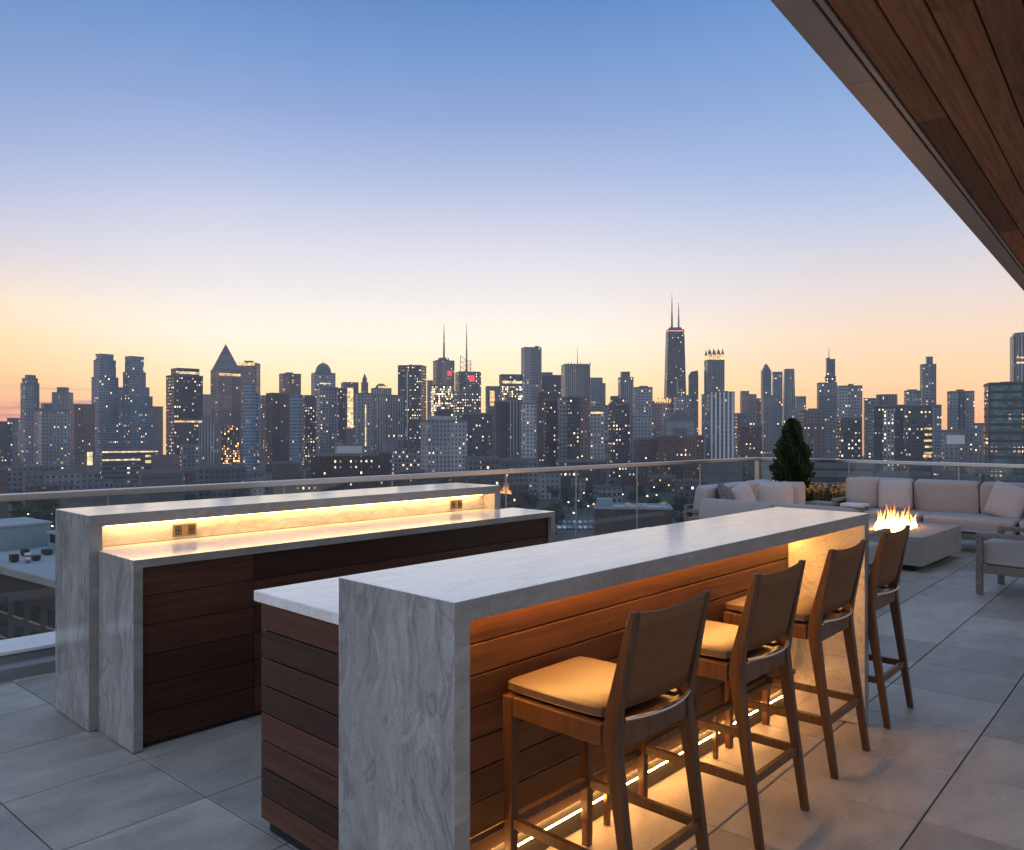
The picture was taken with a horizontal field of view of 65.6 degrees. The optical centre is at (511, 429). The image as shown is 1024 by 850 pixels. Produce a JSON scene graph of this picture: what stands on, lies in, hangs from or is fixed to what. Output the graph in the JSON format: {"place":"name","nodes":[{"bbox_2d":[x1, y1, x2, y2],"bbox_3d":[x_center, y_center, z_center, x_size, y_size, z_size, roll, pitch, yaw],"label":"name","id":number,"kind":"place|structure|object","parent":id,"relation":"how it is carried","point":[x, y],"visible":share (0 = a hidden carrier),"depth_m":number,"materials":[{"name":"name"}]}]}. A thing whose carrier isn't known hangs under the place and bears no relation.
{"place":"outdoors","nodes":[
{"label":"outdoors","id":0,"kind":"place"},
{"bbox_2d":[0,421,11,466],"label":"apartment block","id":1,"kind":"structure","parent":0,"point":[5,443],"depth_m":897.43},
{"bbox_2d":[0,517,54,639],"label":"brick building","id":2,"kind":"structure","parent":0,"point":[27,575],"depth_m":92.84,"materials":[{"name":"brick"}]},
{"bbox_2d":[20,375,39,465],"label":"office tower","id":3,"kind":"structure","parent":0,"point":[29,394],"depth_m":994.30,"materials":[{"name":"stone"}]},
{"bbox_2d":[91,354,118,465],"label":"office tower","id":4,"kind":"structure","parent":0,"point":[104,389],"depth_m":1042.10,"materials":[{"name":"glass"}]},
{"bbox_2d":[100,448,157,487],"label":"terrace building","id":5,"kind":"structure","parent":0,"point":[120,465],"depth_m":630.33,"materials":[{"name":"grey"}]},
{"bbox_2d":[121,356,152,448],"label":"office tower","id":6,"kind":"structure","parent":0,"point":[136,415],"depth_m":1051.85,"materials":[{"name":"grey"}]},
{"bbox_2d":[153,406,162,454],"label":"apartment block","id":7,"kind":"structure","parent":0,"point":[158,427],"depth_m":1195.57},
{"bbox_2d":[151,454,178,469],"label":"warehouse","id":8,"kind":"structure","parent":0,"point":[165,462],"depth_m":634.63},
{"bbox_2d":[166,368,202,454],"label":"office tower","id":9,"kind":"structure","parent":0,"point":[184,393],"depth_m":949.76,"materials":[{"name":"grey"}]},
{"bbox_2d":[167,419,201,468],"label":"office block","id":10,"kind":"structure","parent":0,"point":[182,431],"depth_m":869.07,"materials":[{"name":"grey"}]},
{"bbox_2d":[180,444,200,469],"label":"office block","id":11,"kind":"structure","parent":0,"point":[190,456],"depth_m":685.18,"materials":[{"name":"stone"}]},
{"bbox_2d":[199,416,219,462],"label":"stone building","id":12,"kind":"structure","parent":0,"point":[209,434],"depth_m":773.86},
{"bbox_2d":[210,343,240,464],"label":"office tower","id":13,"kind":"structure","parent":0,"point":[225,391],"depth_m":931.02,"materials":[{"name":"glass"}]},
{"bbox_2d":[237,361,260,463],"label":"office tower","id":14,"kind":"structure","parent":0,"point":[250,372],"depth_m":1089.91,"materials":[{"name":"grey"}]},
{"bbox_2d":[243,384,259,472],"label":"apartment tower","id":15,"kind":"structure","parent":0,"point":[251,427],"depth_m":854.43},
{"bbox_2d":[266,393,291,471],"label":"apartment tower","id":16,"kind":"structure","parent":0,"point":[277,426],"depth_m":891.91,"materials":[{"name":"brick"}]},
{"bbox_2d":[279,372,300,394],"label":"office tower","id":17,"kind":"structure","parent":0,"point":[289,382],"depth_m":1240.74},
{"bbox_2d":[289,394,302,472],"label":"apartment tower","id":18,"kind":"structure","parent":0,"point":[295,427],"depth_m":835.93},
{"bbox_2d":[302,395,315,468],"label":"apartment tower","id":19,"kind":"structure","parent":0,"point":[308,425],"depth_m":954.74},
{"bbox_2d":[311,363,335,394],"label":"office tower","id":20,"kind":"structure","parent":0,"point":[322,375],"depth_m":1109.84,"materials":[{"name":"stone"}]},
{"bbox_2d":[316,387,337,453],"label":"apartment tower","id":21,"kind":"structure","parent":0,"point":[326,419],"depth_m":893.06,"materials":[{"name":"stone"}]},
{"bbox_2d":[338,388,346,443],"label":"apartment tower","id":22,"kind":"structure","parent":0,"point":[342,415],"depth_m":933.85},
{"bbox_2d":[310,453,378,491],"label":"brick building","id":23,"kind":"structure","parent":0,"point":[329,465],"depth_m":494.26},
{"bbox_2d":[355,393,371,452],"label":"apartment tower","id":24,"kind":"structure","parent":0,"point":[363,419],"depth_m":795.06,"materials":[{"name":"grey"}]},
{"bbox_2d":[372,394,403,452],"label":"office block","id":25,"kind":"structure","parent":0,"point":[387,416],"depth_m":850.03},
{"bbox_2d":[391,449,419,474],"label":"building","id":26,"kind":"structure","parent":0,"point":[405,458],"depth_m":630.89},
{"bbox_2d":[398,364,425,448],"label":"office tower","id":27,"kind":"structure","parent":0,"point":[411,383],"depth_m":988.21,"materials":[{"name":"glass"}]},
{"bbox_2d":[0,456,863,541],"bbox_3d":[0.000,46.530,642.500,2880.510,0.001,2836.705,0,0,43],"label":"ground","id":28,"kind":"structure","parent":0,"point":[570,514],"depth_m":547.34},
{"bbox_2d":[3,465,69,493],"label":"warehouse","id":29,"kind":"structure","parent":28,"relation":"on","point":[15,478],"depth_m":547.94,"materials":[{"name":"stone"}]},
{"bbox_2d":[34,408,68,464],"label":"apartment tower","id":30,"kind":"structure","parent":28,"relation":"on","point":[51,436],"depth_m":753.08,"materials":[{"name":"concrete"}]},
{"bbox_2d":[23,470,97,507],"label":"sports hall","id":31,"kind":"structure","parent":28,"relation":"on","point":[84,479],"depth_m":477.10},
{"bbox_2d":[52,387,72,461],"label":"office tower","id":32,"kind":"structure","parent":28,"relation":"on","point":[62,398],"depth_m":1142.72,"materials":[{"name":"stone"}]},
{"bbox_2d":[71,404,94,470],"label":"apartment block","id":33,"kind":"structure","parent":28,"relation":"on","point":[82,429],"depth_m":892.80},
{"bbox_2d":[60,494,149,508],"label":"building","id":34,"kind":"structure","parent":28,"relation":"on","point":[99,501],"depth_m":253.56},
{"bbox_2d":[138,469,181,502],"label":"hall","id":35,"kind":"structure","parent":28,"relation":"on","point":[149,478],"depth_m":464.10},
{"bbox_2d":[196,465,245,499],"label":"warehouse","id":36,"kind":"structure","parent":28,"relation":"on","point":[207,474],"depth_m":512.69,"materials":[{"name":"stone"}]},
{"bbox_2d":[272,461,299,494],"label":"warehouse","id":37,"kind":"structure","parent":28,"relation":"on","point":[285,470],"depth_m":465.29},
{"bbox_2d":[537,473,560,498],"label":"block","id":38,"kind":"structure","parent":28,"relation":"on","point":[545,480],"depth_m":534.63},
{"bbox_2d":[556,459,606,496],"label":"building","id":39,"kind":"structure","parent":28,"relation":"on","point":[596,476],"depth_m":551.83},
{"bbox_2d":[589,410,604,459],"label":"apartment tower","id":40,"kind":"structure","parent":28,"relation":"on","point":[596,434],"depth_m":704.77,"materials":[{"name":"grey"}]},
{"bbox_2d":[593,484,622,507],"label":"block","id":41,"kind":"structure","parent":28,"relation":"on","point":[613,490],"depth_m":464.18,"materials":[{"name":"concrete"}]},
{"bbox_2d":[608,396,629,477],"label":"apartment tower","id":42,"kind":"structure","parent":28,"relation":"on","point":[619,430],"depth_m":773.38,"materials":[{"name":"concrete"}]},
{"bbox_2d":[618,372,633,462],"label":"office tower","id":43,"kind":"structure","parent":28,"relation":"on","point":[625,384],"depth_m":1093.26,"materials":[{"name":"stone"}]},
{"bbox_2d":[664,302,685,413],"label":"office tower","id":44,"kind":"structure","parent":28,"relation":"on","point":[675,370],"depth_m":1240.14,"materials":[{"name":"grey"}]},
{"bbox_2d":[656,435,703,478],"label":"brick building","id":45,"kind":"structure","parent":28,"relation":"on","point":[678,447],"depth_m":626.10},
{"bbox_2d":[675,478,704,503],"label":"block","id":46,"kind":"structure","parent":28,"relation":"on","point":[687,487],"depth_m":464.63,"materials":[{"name":"stone"}]},
{"bbox_2d":[701,461,742,484],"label":"building","id":47,"kind":"structure","parent":28,"relation":"on","point":[720,472],"depth_m":513.77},
{"bbox_2d":[941,430,974,475],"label":"building","id":48,"kind":"structure","parent":28,"relation":"on","point":[958,446],"depth_m":592.36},
{"bbox_2d":[431,385,452,415],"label":"office block","id":49,"kind":"structure","parent":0,"point":[441,396],"depth_m":990.88,"materials":[{"name":"glass"}]},
{"bbox_2d":[420,416,467,484],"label":"apartment tower","id":50,"kind":"structure","parent":0,"point":[443,443],"depth_m":613.29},
{"bbox_2d":[433,332,454,390],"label":"office tower","id":51,"kind":"structure","parent":0,"point":[443,370],"depth_m":1141.35,"materials":[{"name":"stone"}]},
{"bbox_2d":[453,391,480,419],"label":"office block","id":52,"kind":"structure","parent":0,"point":[466,401],"depth_m":968.51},
{"bbox_2d":[455,324,480,390],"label":"office tower","id":53,"kind":"structure","parent":0,"point":[466,380],"depth_m":1148.56,"materials":[{"name":"metal"}]},
{"bbox_2d":[463,413,491,455],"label":"apartment block","id":54,"kind":"structure","parent":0,"point":[479,434],"depth_m":750.48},
{"bbox_2d":[480,456,498,484],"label":"building","id":55,"kind":"structure","parent":0,"point":[489,462],"depth_m":516.54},
{"bbox_2d":[494,401,507,457],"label":"apartment tower","id":56,"kind":"structure","parent":0,"point":[500,429],"depth_m":695.81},
{"bbox_2d":[499,374,522,401],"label":"office tower","id":57,"kind":"structure","parent":0,"point":[510,386],"depth_m":989.20,"materials":[{"name":"grey"}]},
{"bbox_2d":[0,539,1023,849],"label":"terrace floor","id":58,"kind":"structure","parent":0,"point":[938,765],"depth_m":3.54,"materials":[{"name":"tile"}]},
{"bbox_2d":[0,631,54,681],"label":"parapet kerb","id":59,"kind":"structure","parent":58,"relation":"on","point":[26,656],"depth_m":5.01,"materials":[{"name":"concrete"}]},
{"bbox_2d":[0,457,758,538],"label":"glass railing","id":60,"kind":"object","parent":59,"relation":"on","point":[12,497],"visible":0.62,"depth_m":7.81,"materials":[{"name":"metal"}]},
{"bbox_2d":[55,483,554,753],"bbox_3d":[-1.088,0.982,5.175,0.943,1.097,3.136,0,0,43],"label":"bar counter","id":61,"kind":"object","parent":58,"relation":"on","point":[158,628],"visible":0.78,"depth_m":4.18,"materials":[{"name":"wood"}]},
{"bbox_2d":[254,507,868,849],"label":"bar counter","id":62,"kind":"object","parent":58,"relation":"on","point":[383,691],"visible":0.77,"depth_m":2.74,"materials":[{"name":"stone"}]},
{"bbox_2d":[503,590,710,849],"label":"bar stool","id":63,"kind":"object","parent":58,"relation":"on","point":[633,695],"visible":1,"depth_m":2.53,"materials":[{"name":"brown wood"}]},
{"bbox_2d":[637,560,809,849],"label":"bar stool","id":64,"kind":"object","parent":58,"relation":"on","point":[749,648],"visible":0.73,"depth_m":3.06,"materials":[{"name":"wood"}]},
{"bbox_2d":[684,479,819,521],"bbox_3d":[3.077,1.101,10.059,0.860,0.856,2.000,0,0,43],"label":"outdoor sofa","id":65,"kind":"object","parent":58,"relation":"on","point":[703,492],"visible":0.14,"depth_m":9.61,"materials":[{"name":"beige fabric"}]},
{"bbox_2d":[756,482,793,503],"bbox_3d":[3.438,0.900,10.446,0.500,0.420,0.150,0,-10,11],"label":"throw pillow","id":66,"kind":"object","parent":65,"relation":"on","point":[775,492],"visible":0.44,"depth_m":10.39,"materials":[{"name":"fabric"}]},
{"bbox_2d":[688,498,890,585],"bbox_3d":[2.760,1.121,8.014,1.750,0.816,0.840,0,0,43],"label":"outdoor sofa","id":67,"kind":"object","parent":58,"relation":"on","point":[710,507],"visible":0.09,"depth_m":7.95,"materials":[{"name":"grey fabric"}]},
{"bbox_2d":[723,539,869,779],"bbox_3d":[1.363,1.028,3.812,0.546,1.005,0.452,0,0,42],"label":"bar stool","id":68,"kind":"object","parent":58,"relation":"on","point":[820,616],"visible":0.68,"depth_m":3.67,"materials":[{"name":"wood"}]},
{"bbox_2d":[868,525,913,728],"bbox_3d":[1.871,1.028,4.402,0.546,1.005,0.452,0,0,42],"label":"bar stool","id":69,"kind":"object","parent":58,"relation":"on","point":[887,565],"visible":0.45,"depth_m":4.19,"materials":[{"name":"wood"}]},
{"bbox_2d":[771,0,1023,290],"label":"timber canopy","id":70,"kind":"object","parent":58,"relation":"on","point":[935,88],"visible":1,"depth_m":3.87,"materials":[{"name":"wood"}]},
{"bbox_2d":[869,519,961,570],"bbox_3d":[4.525,1.337,9.383,1.040,0.383,1.550,0,0,43],"label":"fire table","id":71,"kind":"object","parent":58,"relation":"on","point":[928,544],"visible":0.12,"depth_m":8.84,"materials":[{"name":"concrete"}]},
{"bbox_2d":[874,512,916,531],"bbox_3d":[4.532,1.020,9.386,0.325,0.320,0.717,0,0,43],"label":"fire","id":72,"kind":"object","parent":71,"relation":"on","point":[897,524],"visible":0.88,"depth_m":9.37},
{"bbox_2d":[832,477,1023,540],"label":"outdoor sofa","id":73,"kind":"object","parent":58,"relation":"on","point":[957,502],"visible":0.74,"depth_m":10.46,"materials":[{"name":"grey fabric"}]},
{"bbox_2d":[845,477,879,507],"bbox_3d":[4.968,0.890,11.234,0.460,0.440,0.150,0,-6,15],"label":"throw pillow","id":74,"kind":"object","parent":73,"relation":"on","point":[861,489],"visible":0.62,"depth_m":11.18,"materials":[{"name":"fabric"}]},
{"bbox_2d":[878,480,911,509],"bbox_3d":[5.289,0.900,10.962,0.420,0.420,0.150,0,-12,31],"label":"throw pillow","id":75,"kind":"object","parent":73,"relation":"on","point":[894,494],"visible":0.94,"depth_m":10.90,"materials":[{"name":"fabric"}]},
{"bbox_2d":[984,481,1023,518],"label":"throw pillow","id":76,"kind":"object","parent":73,"relation":"on","point":[1005,500],"visible":0.9,"depth_m":9.96,"materials":[{"name":"fabric"}]},
{"bbox_2d":[976,526,1023,593],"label":"lounge armchair","id":77,"kind":"object","parent":58,"relation":"on","point":[1000,553],"visible":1,"depth_m":7.35,"materials":[{"name":"grey wood"}]},
{"bbox_2d":[0,0,1023,455],"label":"sky","id":78,"kind":"structure","parent":0,"point":[295,186],"materials":[{"name":"blue"}]},
{"bbox_2d":[508,400,521,457],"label":"apartment tower","id":79,"kind":"structure","parent":0,"point":[514,428],"depth_m":685.71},
{"bbox_2d":[499,458,537,498],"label":"building","id":80,"kind":"structure","parent":0,"point":[517,463],"depth_m":533.63,"materials":[{"name":"stone"}]},
{"bbox_2d":[521,402,536,457],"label":"apartment tower","id":81,"kind":"structure","parent":0,"point":[528,429],"depth_m":675.19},
{"bbox_2d":[521,346,541,401],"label":"office tower","id":82,"kind":"structure","parent":0,"point":[531,364],"depth_m":1070.89,"materials":[{"name":"glass"}]},
{"bbox_2d":[536,391,557,467],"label":"office block","id":83,"kind":"structure","parent":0,"point":[541,396],"depth_m":890.56,"materials":[{"name":"brick"}]},
{"bbox_2d":[543,399,557,472],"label":"apartment tower","id":84,"kind":"structure","parent":0,"point":[550,431],"depth_m":715.46,"materials":[{"name":"brick"}]},
{"bbox_2d":[557,397,567,458],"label":"apartment tower","id":85,"kind":"structure","parent":0,"point":[562,427],"depth_m":696.44,"materials":[{"name":"stone"}]},
{"bbox_2d":[568,396,579,458],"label":"apartment tower","id":86,"kind":"structure","parent":0,"point":[573,427],"depth_m":686.41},
{"bbox_2d":[561,346,590,409],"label":"office tower","id":87,"kind":"structure","parent":0,"point":[575,379],"depth_m":1037.07,"materials":[{"name":"metal"}]},
{"bbox_2d":[580,396,588,458],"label":"apartment tower","id":88,"kind":"structure","parent":0,"point":[584,427],"depth_m":702.05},
{"bbox_2d":[590,377,605,409],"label":"office tower","id":89,"kind":"structure","parent":0,"point":[597,393],"depth_m":1092.02,"materials":[{"name":"stone"}]},
{"bbox_2d":[594,498,672,535],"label":"flat roofed shed","id":90,"kind":"structure","parent":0,"point":[610,516],"depth_m":195.15,"materials":[{"name":"metal"}]},
{"bbox_2d":[632,416,652,469],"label":"office block","id":91,"kind":"structure","parent":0,"point":[642,426],"depth_m":752.83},
{"bbox_2d":[633,386,652,415],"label":"office tower","id":92,"kind":"structure","parent":0,"point":[642,399],"depth_m":991.63,"materials":[{"name":"stone"}]},
{"bbox_2d":[633,438,655,486],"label":"building","id":93,"kind":"structure","parent":0,"point":[644,449],"depth_m":653.29,"materials":[{"name":"brick"}]},
{"bbox_2d":[651,398,670,437],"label":"office block","id":94,"kind":"structure","parent":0,"point":[661,411],"depth_m":941.93,"materials":[{"name":"grey"}]},
{"bbox_2d":[665,411,693,434],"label":"gabled building","id":95,"kind":"structure","parent":0,"point":[679,422],"depth_m":710.31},
{"bbox_2d":[688,370,697,434],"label":"office tower","id":96,"kind":"structure","parent":0,"point":[693,384],"depth_m":1114.91,"materials":[{"name":"glass"}]},
{"bbox_2d":[704,349,724,393],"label":"office tower","id":97,"kind":"structure","parent":0,"point":[714,374],"depth_m":1069.79,"materials":[{"name":"grey"}]},
{"bbox_2d":[706,391,734,458],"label":"apartment tower","id":98,"kind":"structure","parent":0,"point":[720,424],"depth_m":632.90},
{"bbox_2d":[737,425,761,480],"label":"building","id":99,"kind":"structure","parent":0,"point":[749,440],"depth_m":692.85,"materials":[{"name":"brick"}]},
{"bbox_2d":[762,395,775,467],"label":"apartment tower","id":100,"kind":"structure","parent":0,"point":[768,422],"depth_m":974.16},
{"bbox_2d":[772,372,782,443],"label":"office tower","id":101,"kind":"structure","parent":0,"point":[777,384],"depth_m":1194.42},
{"bbox_2d":[781,369,795,461],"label":"office tower","id":102,"kind":"structure","parent":0,"point":[789,409],"depth_m":1074.74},
{"bbox_2d":[769,418,820,492],"bbox_3d":[4.457,0.455,12.620,0.829,1.311,0.858,0,0,43],"label":"conifer","id":103,"kind":"object","parent":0,"point":[792,452],"visible":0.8,"depth_m":12.47,"materials":[{"name":"green plant"}]},
{"bbox_2d":[800,408,824,458],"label":"apartment tower","id":104,"kind":"structure","parent":0,"point":[812,420],"depth_m":811.42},
{"bbox_2d":[817,358,836,462],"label":"office tower","id":105,"kind":"structure","parent":0,"point":[827,395],"depth_m":992.70,"materials":[{"name":"stone"}]},
{"bbox_2d":[808,462,873,496],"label":"parking deck","id":106,"kind":"structure","parent":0,"point":[831,474],"depth_m":255.28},
{"bbox_2d":[836,417,860,459],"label":"apartment block","id":107,"kind":"structure","parent":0,"point":[848,437],"depth_m":732.99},
{"bbox_2d":[837,384,862,459],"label":"office tower","id":108,"kind":"structure","parent":0,"point":[849,400],"depth_m":893.96,"materials":[{"name":"stone"}]},
{"bbox_2d":[863,398,875,459],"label":"office block","id":109,"kind":"structure","parent":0,"point":[869,403],"depth_m":895.95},
{"bbox_2d":[873,394,903,476],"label":"apartment tower","id":110,"kind":"structure","parent":0,"point":[888,427],"depth_m":711.81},
{"bbox_2d":[904,405,932,478],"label":"apartment tower","id":111,"kind":"structure","parent":0,"point":[918,432],"depth_m":653.08,"materials":[{"name":"grey"}]},
{"bbox_2d":[920,356,936,404],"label":"office tower","id":112,"kind":"structure","parent":0,"point":[928,381],"depth_m":954.59,"materials":[{"name":"stone"}]},
{"bbox_2d":[933,405,941,468],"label":"apartment tower","id":113,"kind":"structure","parent":0,"point":[937,419],"depth_m":817.39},
{"bbox_2d":[947,389,974,429],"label":"apartment tower","id":114,"kind":"structure","parent":0,"point":[960,409],"depth_m":892.09,"materials":[{"name":"stone"}]},
{"bbox_2d":[983,381,1023,482],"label":"office block","id":115,"kind":"structure","parent":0,"point":[1003,422],"depth_m":326.02,"materials":[{"name":"glass"}]},
{"bbox_2d":[1010,332,1023,381],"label":"office tower","id":116,"kind":"structure","parent":0,"point":[1016,357],"depth_m":694.93,"materials":[{"name":"stone"}]},
{"bbox_3d":[4.818,1.320,11.922,0.820,0.419,0.420,0,0,43],"label":"planter","id":117,"kind":"object","parent":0,"visible":0},
{"bbox_2d":[805,482,845,505],"bbox_3d":[4.818,0.989,11.922,0.945,0.402,0.523,0,0,43],"label":"flower bed","id":118,"kind":"object","parent":117,"relation":"in","point":[813,495],"visible":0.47,"depth_m":11.93,"materials":[{"name":"green plant"}]},
{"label":"parapet kerb","id":119,"kind":"structure","parent":0,"visible":0},
{"bbox_2d":[759,457,1023,479],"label":"glass railing","id":120,"kind":"object","parent":119,"relation":"on","point":[989,465],"visible":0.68,"depth_m":11.85,"materials":[{"name":"metal"}]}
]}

